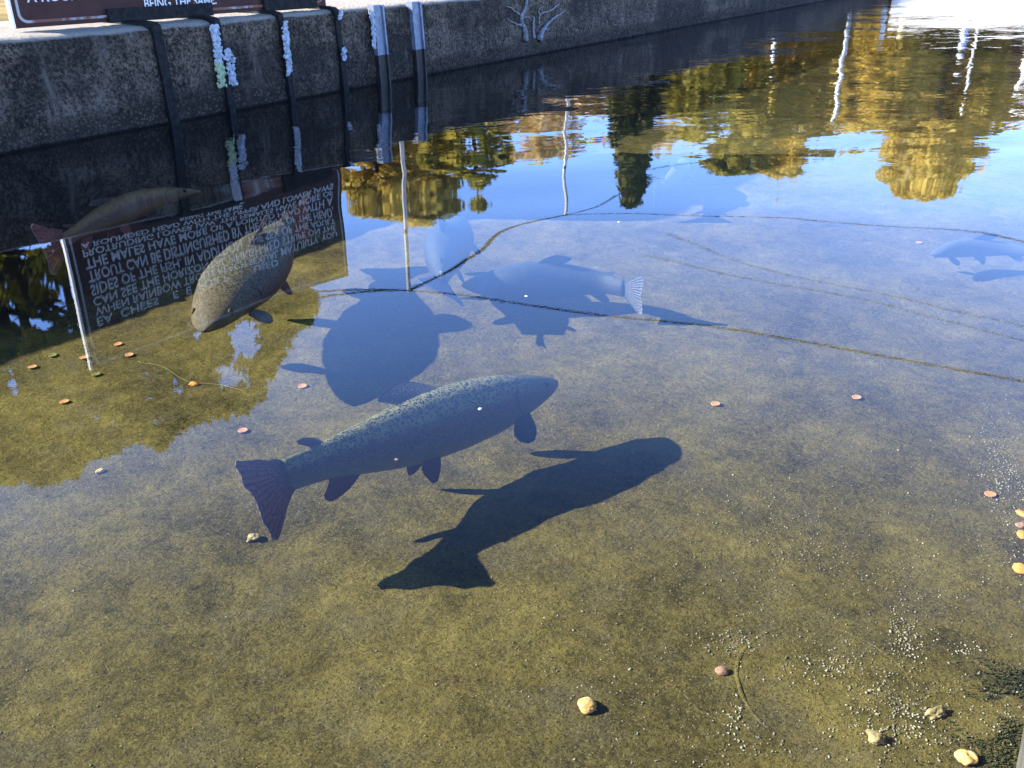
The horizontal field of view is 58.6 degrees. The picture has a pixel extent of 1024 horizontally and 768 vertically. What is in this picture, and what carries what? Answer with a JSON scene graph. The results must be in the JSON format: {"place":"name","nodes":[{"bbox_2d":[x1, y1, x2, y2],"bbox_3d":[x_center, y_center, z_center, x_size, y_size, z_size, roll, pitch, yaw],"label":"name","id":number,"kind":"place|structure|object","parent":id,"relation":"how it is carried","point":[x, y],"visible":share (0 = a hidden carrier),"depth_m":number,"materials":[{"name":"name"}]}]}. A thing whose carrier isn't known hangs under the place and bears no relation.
{"place":"outdoors","nodes":[
{"label":"outdoors","id":0,"kind":"place"},
{"bbox_2d":[0,0,8,20],"bbox_3d":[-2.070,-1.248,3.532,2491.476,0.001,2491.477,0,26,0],"label":"ground","id":1,"kind":"structure","parent":0,"point":[4,16],"depth_m":5.79,"materials":[{"name":"beige plant"}]},
{"bbox_2d":[0,0,878,242],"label":"concrete wall","id":2,"kind":"structure","parent":1,"relation":"on","point":[84,123],"depth_m":4.74,"materials":[{"name":"grey concrete"}]},
{"bbox_2d":[101,20,183,149],"bbox_3d":[-1.808,-1.444,4.375,0.516,0.568,0.050,16,30,29],"label":"metal strap","id":3,"kind":"object","parent":2,"relation":"attached to","point":[156,32],"visible":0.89,"depth_m":4.24,"materials":[{"name":"paint"}]},
{"bbox_2d":[5,0,325,28],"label":"information sign","id":4,"kind":"object","parent":2,"relation":"on","point":[31,13],"visible":1,"depth_m":4.18,"materials":[{"name":"brown paint"}]},
{"bbox_2d":[183,15,238,136],"bbox_3d":[-1.617,-1.572,4.635,0.520,0.568,0.136,16,30,29],"label":"metal strap","id":5,"kind":"object","parent":2,"relation":"attached to","point":[224,67],"visible":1,"depth_m":4.48,"materials":[{"name":"paint"}]},
{"bbox_2d":[237,10,297,124],"bbox_3d":[-1.389,-1.722,4.939,0.530,0.568,0.059,16,30,29],"label":"metal strap","id":6,"kind":"object","parent":2,"relation":"attached to","point":[284,41],"visible":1,"depth_m":4.79,"materials":[{"name":"paint"}]},
{"bbox_2d":[307,6,349,112],"bbox_3d":[-1.153,-1.881,5.263,0.529,0.568,0.049,16,30,29],"label":"metal strap","id":7,"kind":"object","parent":2,"relation":"attached to","point":[337,14],"visible":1,"depth_m":5.12,"materials":[{"name":"paint"}]},
{"bbox_2d":[367,4,392,110],"bbox_3d":[-0.793,-1.924,5.398,0.077,0.587,0.138,16,30,29],"label":"channel board","id":8,"kind":"object","parent":2,"relation":"attached to","point":[379,40],"visible":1,"depth_m":5.39,"materials":[{"name":"white metal"}]},
{"bbox_2d":[405,1,428,102],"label":"channel board","id":9,"kind":"object","parent":2,"relation":"attached to","point":[418,44],"visible":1,"depth_m":5.66,"materials":[{"name":"white metal"}]},
{"bbox_2d":[507,0,564,42],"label":"dried root","id":10,"kind":"object","parent":2,"relation":"attached to","point":[540,35],"visible":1,"depth_m":6.66,"materials":[{"name":"grey wood"}]},
{"bbox_2d":[1016,728,1023,767],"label":"concrete wall","id":11,"kind":"structure","parent":1,"relation":"on","point":[1020,762],"depth_m":1.38,"materials":[{"name":"grey concrete"}]},
{"bbox_2d":[235,374,557,539],"bbox_3d":[-0.204,0.122,2.011,0.853,0.226,0.181,-19,32,-34],"label":"trout","id":12,"kind":"object","parent":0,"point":[416,427],"visible":1,"depth_m":1.98,"materials":[{"name":"grey metal"}]},
{"bbox_2d":[0,32,1023,767],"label":"pond bed","id":13,"kind":"object","parent":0,"point":[808,212],"visible":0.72,"depth_m":2.24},
{"bbox_2d":[59,399,68,403],"bbox_3d":[-1.227,0.048,2.500,0.025,0.002,0.025,13,27,28],"label":"coin","id":14,"kind":"object","parent":13,"relation":"on","point":[64,401],"visible":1,"depth_m":2.50,"materials":[{"name":"orange metal"}]},
{"bbox_2d":[91,372,100,375],"bbox_3d":[-1.216,-0.030,2.666,0.025,0.002,0.025,11,28,19],"label":"coin","id":15,"kind":"object","parent":13,"relation":"on","point":[95,373],"visible":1,"depth_m":2.67,"materials":[{"name":"gold metal"}]},
{"bbox_2d":[95,468,105,473],"bbox_3d":[-0.983,0.208,2.174,0.018,0.010,0.025,10,28,19],"label":"pebble","id":16,"kind":"object","parent":13,"relation":"on","point":[99,470],"visible":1,"depth_m":2.17,"materials":[{"name":"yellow stone"}]},
{"bbox_2d":[188,381,199,385],"bbox_3d":[-0.913,0.000,2.618,0.034,0.013,0.019,3,26,6],"label":"pebble","id":17,"kind":"object","parent":13,"relation":"on","point":[193,383],"visible":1,"depth_m":2.61,"materials":[{"name":"orange stone"}]},
{"bbox_2d":[138,361,250,395],"bbox_3d":[-0.926,-0.018,2.641,0.481,0.017,0.027,15,30,28],"label":"fishing line","id":18,"kind":"object","parent":13,"relation":"on","point":[188,381],"visible":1,"depth_m":2.64,"materials":[{"name":"brown fabric"}]},
{"bbox_2d":[238,428,247,432],"bbox_3d":[-0.692,0.118,2.343,0.025,0.002,0.025,9,27,17],"label":"coin","id":19,"kind":"object","parent":13,"relation":"on","point":[241,430],"visible":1,"depth_m":2.34,"materials":[{"name":"pink metal"}]},
{"bbox_2d":[246,533,259,541],"bbox_3d":[-0.548,0.326,1.931,0.027,0.013,0.027,-3,26,-6],"label":"pebble","id":20,"kind":"object","parent":13,"relation":"on","point":[253,537],"visible":1,"depth_m":1.93,"materials":[{"name":"stone"}]},
{"bbox_2d":[298,383,306,387],"bbox_3d":[-0.593,0.005,2.580,0.025,0.002,0.025,19,34,31],"label":"coin","id":21,"kind":"object","parent":13,"relation":"on","point":[303,385],"visible":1,"depth_m":2.58,"materials":[{"name":"pink metal"}]},
{"bbox_2d":[577,697,596,714],"bbox_3d":[0.124,0.531,1.508,0.030,0.020,0.032,-11,28,-21],"label":"pebble","id":22,"kind":"object","parent":13,"relation":"on","point":[586,705],"visible":1,"depth_m":1.50,"materials":[{"name":"yellow stone"}]},
{"bbox_2d":[711,401,719,405],"bbox_3d":[0.556,0.053,2.490,0.025,0.002,0.025,-23,33,-35],"label":"coin","id":23,"kind":"object","parent":13,"relation":"on","point":[714,403],"visible":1,"depth_m":2.49,"materials":[{"name":"metal"}]},
{"bbox_2d":[715,666,728,675],"bbox_3d":[0.363,0.496,1.577,0.024,0.014,0.021,8,27,17],"label":"pebble","id":24,"kind":"object","parent":13,"relation":"on","point":[721,670],"visible":1,"depth_m":1.57,"materials":[{"name":"stone"}]},
{"bbox_2d":[735,623,917,745],"bbox_3d":[0.518,0.503,1.589,0.319,0.025,0.233,-13,29,-25],"label":"garden hose","id":25,"kind":"object","parent":13,"relation":"on","point":[742,694],"visible":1,"depth_m":1.61,"materials":[{"name":"green rubber"}]},
{"bbox_2d":[852,395,861,398],"bbox_3d":[0.951,0.036,2.515,0.025,0.002,0.025,-20,32,-34],"label":"coin","id":26,"kind":"object","parent":13,"relation":"on","point":[856,396],"visible":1,"depth_m":2.52,"materials":[{"name":"pink metal"}]},
{"bbox_2d":[866,729,885,744],"bbox_3d":[0.574,0.559,1.441,0.032,0.016,0.027,13,29,25],"label":"pebble","id":27,"kind":"object","parent":13,"relation":"on","point":[876,737],"visible":1,"depth_m":1.44,"materials":[{"name":"stone"}]},
{"bbox_2d":[924,705,946,719],"bbox_3d":[0.696,0.538,1.496,0.046,0.016,0.023,-12,28,-22],"label":"pebble","id":28,"kind":"object","parent":13,"relation":"on","point":[936,712],"visible":1,"depth_m":1.49,"materials":[{"name":"stone"}]},
{"bbox_2d":[954,749,978,765],"bbox_3d":[0.703,0.578,1.411,0.032,0.018,0.030,-4,27,-8],"label":"pebble","id":29,"kind":"object","parent":13,"relation":"on","point":[965,757],"visible":1,"depth_m":1.41,"materials":[{"name":"yellow stone"}]},
{"bbox_2d":[920,656,1023,767],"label":"weeds","id":30,"kind":"object","parent":13,"relation":"on","point":[1008,719],"visible":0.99,"depth_m":1.47,"materials":[{"name":"green plant"}]},
{"bbox_2d":[984,491,996,496],"bbox_3d":[1.094,0.251,2.085,0.025,0.002,0.025,-3,23,-4],"label":"coin","id":31,"kind":"object","parent":13,"relation":"on","point":[990,493],"visible":1,"depth_m":2.08,"materials":[{"name":"orange metal"}]},
{"bbox_2d":[1012,563,1023,574],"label":"pebble","id":32,"kind":"object","parent":13,"relation":"on","point":[1018,568],"visible":1,"depth_m":1.83,"materials":[{"name":"yellow stone"}]},
{"bbox_2d":[1015,510,1023,517],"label":"pebble","id":33,"kind":"object","parent":13,"relation":"on","point":[1020,513],"visible":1,"depth_m":2.01,"materials":[{"name":"yellow stone"}]},
{"bbox_2d":[1015,522,1023,527],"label":"pebble","id":34,"kind":"object","parent":13,"relation":"on","point":[1019,524],"visible":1,"depth_m":1.97,"materials":[{"name":"stone"}]},
{"bbox_2d":[1017,530,1023,538],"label":"pebble","id":35,"kind":"object","parent":13,"relation":"on","point":[1020,533],"visible":1,"depth_m":1.94,"materials":[{"name":"yellow stone"}]},
{"bbox_2d":[0,255,1023,767],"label":"gravel","id":36,"kind":"structure","parent":0,"point":[914,727],"depth_m":1.62,"materials":[{"name":"grey gravel"}]},
{"bbox_2d":[461,255,643,313],"bbox_3d":[0.135,-0.339,3.074,0.606,0.191,0.184,3,26,5],"label":"trout","id":37,"kind":"object","parent":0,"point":[552,280],"visible":1,"depth_m":3.05,"materials":[{"name":"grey metal"}]},
{"bbox_2d":[653,158,695,209],"bbox_3d":[0.740,-0.982,4.303,0.140,0.163,0.696,13,29,24],"label":"trout","id":38,"kind":"object","parent":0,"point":[678,173],"visible":1,"depth_m":4.22,"materials":[{"name":"blue metal"}]},
{"bbox_2d":[403,0,1023,87],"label":"water","id":39,"kind":"structure","parent":0,"point":[971,30],"depth_m":7.88,"materials":[{"name":"blue liquid"}]},
{"bbox_2d":[31,187,200,274],"bbox_3d":[-1.535,-0.640,3.510,0.177,0.194,0.868,9,27,17],"label":"trout","id":40,"kind":"object","parent":39,"relation":"in","point":[110,214],"visible":1,"depth_m":3.48,"materials":[{"name":"grey metal"}]},
{"bbox_2d":[189,194,309,332],"bbox_3d":[-0.813,-0.405,2.920,0.249,0.265,1.152,0,26,0],"label":"trout","id":41,"kind":"object","parent":39,"relation":"in","point":[244,275],"visible":1,"depth_m":2.65,"materials":[{"name":"grey metal"}]},
{"bbox_2d":[417,213,480,306],"bbox_3d":[-0.220,-0.457,3.143,0.209,0.237,0.829,0,26,0],"label":"trout","id":42,"kind":"object","parent":39,"relation":"in","point":[449,245],"visible":1,"depth_m":3.06,"materials":[{"name":"blue metal"}]},
{"bbox_2d":[930,233,1023,265],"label":"trout","id":43,"kind":"object","parent":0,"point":[980,248],"visible":1,"depth_m":3.39,"materials":[{"name":"blue metal"}]}
]}

